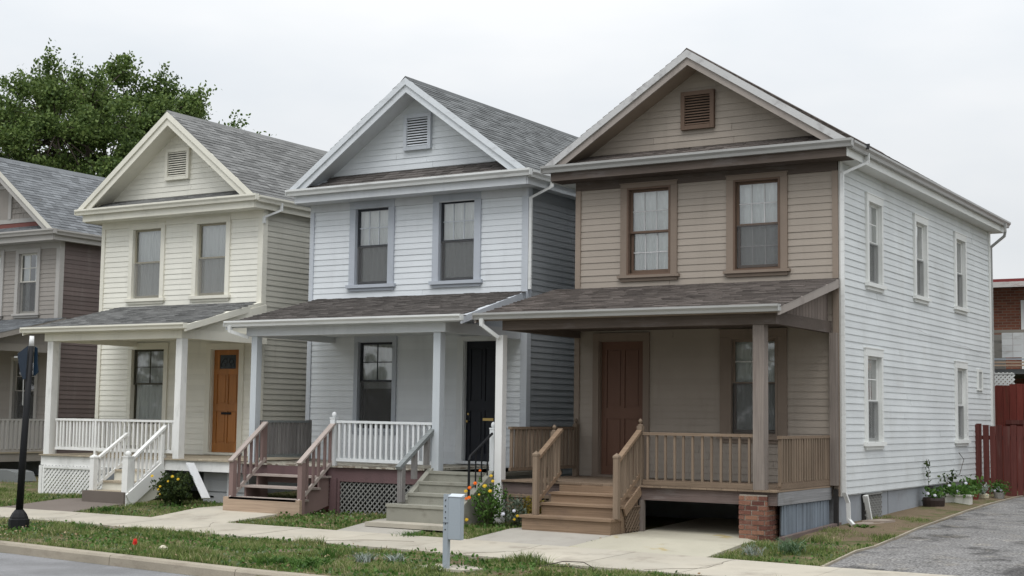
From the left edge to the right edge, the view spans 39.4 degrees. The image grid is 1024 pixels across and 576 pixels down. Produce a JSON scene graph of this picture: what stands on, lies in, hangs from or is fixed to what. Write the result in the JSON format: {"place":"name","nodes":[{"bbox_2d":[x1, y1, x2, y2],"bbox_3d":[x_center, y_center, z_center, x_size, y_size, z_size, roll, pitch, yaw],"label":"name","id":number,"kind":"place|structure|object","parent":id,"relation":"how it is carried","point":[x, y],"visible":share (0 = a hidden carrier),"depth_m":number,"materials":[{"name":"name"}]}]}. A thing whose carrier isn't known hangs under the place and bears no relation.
{"place":"outdoors","nodes":[
{"label":"outdoors","id":0,"kind":"place"},
{"bbox_2d":[3,498,155,511],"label":"front path","id":1,"kind":"structure","parent":0,"point":[73,504],"depth_m":27.61,"materials":[{"name":"beige concrete"}]},
{"bbox_2d":[0,552,191,575],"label":"road","id":2,"kind":"structure","parent":0,"point":[16,565],"depth_m":19.51,"materials":[{"name":"grey asphalt"}]},
{"bbox_2d":[339,518,429,534],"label":"front path","id":3,"kind":"structure","parent":0,"point":[361,527],"depth_m":23.34,"materials":[{"name":"grey concrete"}]},
{"bbox_2d":[0,507,953,575],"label":"sidewalk","id":4,"kind":"structure","parent":0,"point":[645,561],"depth_m":20.68,"materials":[{"name":"grey concrete"}]},
{"bbox_2d":[0,475,1017,575],"bbox_3d":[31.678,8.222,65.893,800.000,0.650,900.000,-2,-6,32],"label":"ground","id":5,"kind":"structure","parent":0,"point":[651,522],"depth_m":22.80,"materials":[{"name":"green plant"}]},
{"bbox_2d":[0,469,35,481],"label":"storage tub","id":6,"kind":"object","parent":5,"relation":"on","point":[6,475],"visible":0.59,"depth_m":33.78,"materials":[{"name":"grey plastic"}]},
{"bbox_2d":[8,336,38,529],"bbox_3d":[-8.219,2.430,24.064,0.314,3.251,0.378,4,-6,-36],"label":"lamp post","id":7,"kind":"object","parent":5,"relation":"on","point":[19,516],"visible":0.92,"depth_m":24.03,"materials":[{"name":"black metal"}]},
{"bbox_2d":[0,157,104,475],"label":"frame house","id":8,"kind":"structure","parent":5,"relation":"on","point":[50,254],"depth_m":37.46,"materials":[{"name":"grey paint"}]},
{"bbox_2d":[0,250,4,318],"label":"window","id":9,"kind":"structure","parent":8,"relation":"in","point":[2,254],"depth_m":38.06,"materials":[{"name":"grey paint"}]},
{"bbox_2d":[9,356,39,424],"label":"window","id":10,"kind":"structure","parent":8,"relation":"in","point":[14,378],"depth_m":37.46,"materials":[{"name":"grey glass"}]},
{"bbox_2d":[11,247,41,317],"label":"window","id":11,"kind":"structure","parent":8,"relation":"in","point":[23,280],"depth_m":37.69,"materials":[{"name":"grey paint"}]},
{"bbox_2d":[72,520,102,530],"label":"grass tuft","id":12,"kind":"object","parent":5,"relation":"on","point":[83,525],"visible":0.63,"depth_m":23.55,"materials":[{"name":"green plant"}]},
{"bbox_2d":[90,506,124,511],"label":"broadleaf weed","id":13,"kind":"object","parent":5,"relation":"on","point":[106,508],"visible":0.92,"depth_m":26.66,"materials":[{"name":"green plant"}]},
{"bbox_2d":[0,38,221,177],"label":"deciduous tree","id":14,"kind":"object","parent":5,"relation":"on","point":[97,115],"visible":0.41,"depth_m":48.90,"materials":[{"name":"green plant"}]},
{"bbox_2d":[0,540,325,575],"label":"kerb","id":15,"kind":"structure","parent":5,"relation":"on","point":[145,563],"depth_m":19.76,"materials":[{"name":"concrete"}]},
{"bbox_2d":[149,470,195,505],"bbox_3d":[-6.453,3.821,27.286,0.871,0.707,0.869,-2,-6,32],"label":"flowering bush","id":16,"kind":"object","parent":5,"relation":"on","point":[176,488],"visible":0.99,"depth_m":27.18,"materials":[{"name":"green plant"}]},
{"bbox_2d":[19,110,326,505],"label":"frame house","id":17,"kind":"structure","parent":5,"relation":"on","point":[204,224],"depth_m":31.34,"materials":[{"name":"beige paint"}]},
{"bbox_2d":[124,221,165,304],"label":"window","id":18,"kind":"structure","parent":17,"relation":"in","point":[146,259],"depth_m":32.65,"materials":[{"name":"grey glass"}]},
{"bbox_2d":[123,343,169,429],"bbox_3d":[-8.161,2.214,32.203,1.340,1.942,0.255,-2,-6,32],"label":"window","id":19,"kind":"structure","parent":17,"relation":"in","point":[147,369],"depth_m":32.33,"materials":[{"name":"grey glass"}]},
{"bbox_2d":[188,215,231,301],"bbox_3d":[-6.575,-0.634,31.500,1.200,1.872,0.256,-2,-6,32],"label":"window","id":20,"kind":"structure","parent":17,"relation":"in","point":[210,277],"depth_m":31.61,"materials":[{"name":"grey glass"}]},
{"bbox_2d":[212,350,238,452],"bbox_3d":[-6.172,2.445,30.972,0.788,2.214,0.052,-2,-6,32],"label":"door","id":21,"kind":"structure","parent":17,"relation":"in","point":[226,362],"depth_m":30.99,"materials":[{"name":"orange wood"}]},
{"bbox_2d":[157,543,205,552],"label":"grass tuft","id":22,"kind":"object","parent":5,"relation":"on","point":[185,547],"visible":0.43,"depth_m":20.45,"materials":[{"name":"plant"}]},
{"bbox_2d":[186,462,209,498],"bbox_3d":[-5.998,3.678,27.325,0.548,0.677,0.202,-3,-7,38],"label":"leaning board","id":23,"kind":"object","parent":5,"relation":"on","point":[198,481],"visible":1,"depth_m":27.30,"materials":[{"name":"white wood"}]},
{"bbox_2d":[182,526,218,537],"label":"grass tuft","id":24,"kind":"object","parent":5,"relation":"on","point":[207,533],"visible":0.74,"depth_m":22.39,"materials":[{"name":"green plant"}]},
{"bbox_2d":[154,506,276,522],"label":"front path","id":25,"kind":"structure","parent":5,"relation":"on","point":[216,514],"depth_m":25.57,"materials":[{"name":"concrete"}]},
{"bbox_2d":[203,472,255,502],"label":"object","id":26,"kind":"object","parent":5,"relation":"on","point":[216,484],"visible":0.36,"depth_m":27.86,"materials":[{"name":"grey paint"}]},
{"bbox_2d":[219,109,276,135],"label":"deciduous tree","id":27,"kind":"object","parent":5,"relation":"on","point":[233,123],"visible":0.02,"depth_m":47.22,"materials":[{"name":"green plant"}]},
{"bbox_2d":[238,553,291,566],"bbox_3d":[-3.242,3.618,19.114,0.694,0.161,0.719,4,-6,-32],"label":"broadleaf weed","id":28,"kind":"object","parent":5,"relation":"on","point":[276,559],"visible":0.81,"depth_m":19.01,"materials":[{"name":"green plant"}]},
{"bbox_2d":[275,553,338,569],"bbox_3d":[-2.596,3.588,18.779,0.937,0.177,0.894,-2,-6,32],"label":"broadleaf weed","id":29,"kind":"object","parent":5,"relation":"on","point":[308,562],"visible":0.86,"depth_m":18.72,"materials":[{"name":"green plant"}]},
{"bbox_2d":[306,545,352,558],"bbox_3d":[-2.432,3.648,19.838,0.897,0.209,0.627,-2,-6,24],"label":"grass tuft","id":30,"kind":"object","parent":5,"relation":"on","point":[329,552],"visible":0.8,"depth_m":19.78,"materials":[{"name":"green plant"}]},
{"bbox_2d":[343,552,377,561],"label":"silver weed","id":31,"kind":"object","parent":5,"relation":"on","point":[364,557],"visible":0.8,"depth_m":19.36,"materials":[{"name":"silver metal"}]},
{"bbox_2d":[379,552,406,562],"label":"silver weed","id":32,"kind":"object","parent":5,"relation":"on","point":[390,557],"visible":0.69,"depth_m":19.36,"materials":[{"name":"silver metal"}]},
{"bbox_2d":[223,76,578,530],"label":"frame house","id":33,"kind":"structure","parent":5,"relation":"on","point":[439,217],"depth_m":27.90,"materials":[{"name":"blue paint"}]},
{"bbox_2d":[345,199,395,291],"bbox_3d":[-2.818,-0.857,29.192,1.230,1.842,0.257,-2,-6,32],"label":"window","id":34,"kind":"structure","parent":33,"relation":"in","point":[372,231],"depth_m":29.25,"materials":[{"name":"grey glass"}]},
{"bbox_2d":[352,336,397,434],"bbox_3d":[-2.606,1.980,29.046,1.360,2.230,0.705,-2,-6,32],"label":"window","id":35,"kind":"structure","parent":33,"relation":"in","point":[375,357],"depth_m":28.97,"materials":[{"name":"black glass"}]},
{"bbox_2d":[428,191,482,287],"bbox_3d":[-1.048,-0.942,28.102,1.230,1.862,0.257,-2,-6,32],"label":"window","id":36,"kind":"structure","parent":33,"relation":"in","point":[456,231],"depth_m":28.15,"materials":[{"name":"grey glass"}]},
{"bbox_2d":[465,341,495,461],"bbox_3d":[-0.556,2.171,27.487,0.798,2.304,0.100,-2,-6,32],"label":"door","id":37,"kind":"structure","parent":33,"relation":"in","point":[481,355],"depth_m":27.56,"materials":[{"name":"black paint"}]},
{"bbox_2d":[391,529,431,536],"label":"grass tuft","id":38,"kind":"object","parent":5,"relation":"on","point":[412,534],"visible":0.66,"depth_m":22.55,"materials":[{"name":"green plant"}]},
{"bbox_2d":[0,496,846,575],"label":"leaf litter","id":39,"kind":"object","parent":5,"relation":"on","point":[61,535],"visible":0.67,"depth_m":21.54,"materials":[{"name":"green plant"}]},
{"bbox_2d":[0,494,854,575],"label":"clover patches","id":40,"kind":"object","parent":5,"relation":"on","point":[64,534],"visible":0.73,"depth_m":20.88,"materials":[{"name":"green plant"}]},
{"bbox_2d":[421,563,481,572],"bbox_3d":[-0.818,3.666,18.665,0.654,0.058,0.850,4,-6,-35],"label":"concrete collar","id":41,"kind":"object","parent":5,"relation":"on","point":[454,567],"visible":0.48,"depth_m":18.48,"materials":[{"name":"beige concrete"}]},
{"bbox_2d":[442,494,464,568],"bbox_3d":[-0.757,3.168,18.463,0.287,1.015,0.088,-2,-6,32],"label":"utility box post","id":42,"kind":"object","parent":5,"relation":"on","point":[453,516],"visible":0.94,"depth_m":18.45,"materials":[{"name":"grey metal"}]},
{"bbox_2d":[448,498,460,539],"bbox_3d":[-0.742,2.971,18.428,0.181,0.527,0.003,-2,-6,32],"label":"box door","id":43,"kind":"structure","parent":42,"relation":"in","point":[454,503],"depth_m":18.43,"materials":[{"name":"grey paint"}]},
{"bbox_2d":[464,469,512,526],"bbox_3d":[-0.392,3.468,23.606,0.776,0.945,0.677,-2,-6,32],"label":"marigold plant","id":44,"kind":"object","parent":5,"relation":"on","point":[491,508],"visible":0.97,"depth_m":23.50,"materials":[{"name":"green plant"}]},
{"bbox_2d":[500,495,530,525],"bbox_3d":[0.043,3.649,23.382,0.580,0.559,0.539,-2,-6,32],"label":"pale flower plant","id":45,"kind":"object","parent":5,"relation":"on","point":[512,517],"visible":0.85,"depth_m":23.31,"materials":[{"name":"green plant"}]},
{"bbox_2d":[518,496,544,514],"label":"golden shrub","id":46,"kind":"object","parent":5,"relation":"on","point":[529,505],"visible":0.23,"depth_m":23.46,"materials":[{"name":"green plant"}]},
{"bbox_2d":[543,561,595,569],"bbox_3d":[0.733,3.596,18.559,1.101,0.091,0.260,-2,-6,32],"label":"manhole cover","id":47,"kind":"object","parent":5,"relation":"on","point":[567,566],"visible":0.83,"depth_m":18.62,"materials":[{"name":"grey metal"}]},
{"bbox_2d":[569,517,756,557],"bbox_3d":[2.968,3.907,22.357,2.300,0.308,4.618,-2,-6,32],"label":"concrete pad","id":48,"kind":"object","parent":5,"relation":"on","point":[704,537],"visible":0.68,"depth_m":21.45,"materials":[{"name":"beige concrete"}]},
{"bbox_2d":[472,48,1010,543],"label":"frame house","id":49,"kind":"structure","parent":5,"relation":"on","point":[772,314],"depth_m":25.09,"materials":[{"name":"beige paint"}]},
{"bbox_2d":[601,341,642,474],"bbox_3d":[2.017,2.176,25.929,0.868,2.404,0.035,-2,-6,32],"label":"door","id":50,"kind":"structure","parent":49,"relation":"in","point":[622,362],"depth_m":25.97,"materials":[{"name":"red paint"}]},
{"bbox_2d":[617,179,679,281],"bbox_3d":[2.507,-1.022,25.904,1.230,1.802,0.256,-2,-6,32],"label":"window","id":51,"kind":"structure","parent":49,"relation":"in","point":[648,210],"depth_m":25.98,"materials":[{"name":"grey glass"}]},
{"bbox_2d":[716,328,787,443],"bbox_3d":[4.294,1.711,24.793,1.320,2.126,0.705,-2,-6,32],"label":"window","id":52,"kind":"structure","parent":49,"relation":"in","point":[736,345],"depth_m":24.70,"materials":[{"name":"grey glass"}]},
{"bbox_2d":[723,170,790,276],"bbox_3d":[4.391,-1.080,25.007,1.292,2.026,0.705,-2,-6,32],"label":"window","id":53,"kind":"structure","parent":49,"relation":"in","point":[756,203],"depth_m":24.86,"materials":[{"name":"grey glass"}]},
{"bbox_2d":[863,347,886,449],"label":"window","id":54,"kind":"structure","parent":49,"relation":"in","point":[873,357],"depth_m":25.41,"materials":[{"name":"white paint"}]},
{"bbox_2d":[864,192,886,292],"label":"window","id":55,"kind":"structure","parent":49,"relation":"in","point":[874,215],"depth_m":25.75,"materials":[{"name":"white paint"}]},
{"bbox_2d":[912,213,931,304],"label":"window","id":56,"kind":"structure","parent":49,"relation":"in","point":[920,223],"depth_m":28.23,"materials":[{"name":"white paint"}]},
{"bbox_2d":[923,453,963,496],"bbox_3d":[8.747,3.797,28.725,0.273,0.958,2.992,-2,-6,32],"label":"climbing vine","id":57,"kind":"object","parent":49,"relation":"attached to","point":[944,480],"visible":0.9,"depth_m":28.76,"materials":[{"name":"green plant"}]},
{"bbox_2d":[953,231,969,314],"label":"window","id":58,"kind":"structure","parent":49,"relation":"in","point":[959,239],"depth_m":30.78,"materials":[{"name":"white paint"}]},
{"bbox_2d":[954,360,970,445],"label":"window","id":59,"kind":"structure","parent":49,"relation":"in","point":[960,367],"depth_m":30.48,"materials":[{"name":"white paint"}]},
{"bbox_2d":[976,369,982,390],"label":"small window","id":60,"kind":"structure","parent":49,"relation":"in","point":[979,373],"depth_m":31.61,"materials":[{"name":"white paint"}]},
{"bbox_2d":[741,543,763,555],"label":"weed","id":61,"kind":"object","parent":5,"relation":"on","point":[751,552],"visible":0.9,"depth_m":20.09,"materials":[{"name":"plant"}]},
{"bbox_2d":[767,536,809,554],"bbox_3d":[3.932,3.617,20.190,0.863,0.260,0.836,1,-5,-7],"label":"grass tuft","id":62,"kind":"object","parent":5,"relation":"on","point":[787,546],"visible":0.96,"depth_m":20.04,"materials":[{"name":"green plant"}]},
{"bbox_2d":[799,493,1017,543],"bbox_3d":[7.757,4.174,26.161,1.542,0.396,12.100,-2,-6,32],"label":"dirt strip","id":63,"kind":"object","parent":5,"relation":"on","point":[929,514],"visible":0.55,"depth_m":24.31,"materials":[{"name":"brown soil"}]},
{"bbox_2d":[845,524,874,527],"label":"broadleaf weed","id":64,"kind":"object","parent":63,"relation":"on","point":[861,526],"visible":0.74,"depth_m":23.19,"materials":[{"name":"green plant"}]},
{"bbox_2d":[855,519,894,524],"bbox_3d":[5.999,3.925,23.811,1.013,0.105,0.335,5,-7,-40],"label":"splash block","id":65,"kind":"object","parent":63,"relation":"on","point":[867,522],"depth_m":23.85,"materials":[{"name":"concrete"}]},
{"bbox_2d":[922,486,944,506],"bbox_3d":[8.089,4.023,27.502,0.444,0.428,0.445,3,-6,-26],"label":"plant pot","id":66,"kind":"object","parent":63,"relation":"on","point":[933,500],"visible":0.96,"depth_m":27.36,"materials":[{"name":"brown ceramic"}]},
{"bbox_2d":[933,482,984,504],"bbox_3d":[8.791,4.058,28.320,1.019,0.462,1.079,-2,-6,32],"label":"planter trough","id":67,"kind":"object","parent":63,"relation":"on","point":[960,494],"visible":0.99,"depth_m":28.26,"materials":[{"name":"white plastic"}]},
{"bbox_2d":[959,474,984,499],"bbox_3d":[9.462,4.093,29.326,0.594,0.567,0.469,5,-7,-39],"label":"plant pot","id":68,"kind":"object","parent":63,"relation":"on","point":[970,482],"visible":0.68,"depth_m":29.24,"materials":[{"name":"ceramic"}]},
{"bbox_2d":[979,482,992,498],"bbox_3d":[9.743,4.200,29.577,0.422,0.390,0.384,-2,-6,32],"label":"plant pot","id":69,"kind":"object","parent":63,"relation":"on","point":[983,494],"visible":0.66,"depth_m":29.52,"materials":[{"name":"beige metal"}]},
{"bbox_2d":[987,480,1011,498],"bbox_3d":[10.150,4.212,29.913,0.523,0.420,0.637,2,-5,-13],"label":"plant pot","id":70,"kind":"object","parent":63,"relation":"on","point":[998,494],"visible":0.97,"depth_m":29.84,"materials":[{"name":"green plant"}]},
{"bbox_2d":[820,495,1022,566],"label":"driveway edging","id":71,"kind":"object","parent":5,"relation":"on","point":[876,545],"visible":0.7,"depth_m":22.32,"materials":[{"name":"concrete"}]},
{"bbox_2d":[975,423,1023,496],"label":"picket fence","id":72,"kind":"object","parent":5,"relation":"on","point":[1016,437],"visible":0.71,"depth_m":30.90,"materials":[{"name":"red paint"}]},
{"bbox_2d":[990,384,1023,490],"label":"board fence","id":73,"kind":"object","parent":5,"relation":"on","point":[1005,396],"visible":0.25,"depth_m":33.69,"materials":[{"name":"red paint"}]},
{"bbox_2d":[993,278,1023,419],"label":"brick building","id":74,"kind":"structure","parent":5,"relation":"on","point":[1008,303],"depth_m":37.43,"materials":[{"name":"red brick"}]},
{"bbox_2d":[1021,300,1023,368],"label":"window frame","id":75,"kind":"structure","parent":74,"relation":"in","point":[1022,301],"depth_m":37.71,"materials":[{"name":"white paint"}]},
{"bbox_2d":[0,0,1023,278],"label":"sky","id":76,"kind":"structure","parent":0,"point":[936,87],"materials":[{"name":"white"}]},
{"bbox_2d":[471,527,638,546],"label":"front path","id":77,"kind":"structure","parent":0,"point":[516,535],"depth_m":22.01,"materials":[{"name":"grey concrete"}]},
{"bbox_2d":[828,497,1023,575],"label":"driveway","id":78,"kind":"structure","parent":0,"point":[987,540],"depth_m":20.29,"materials":[{"name":"grey asphalt"}]}
]}

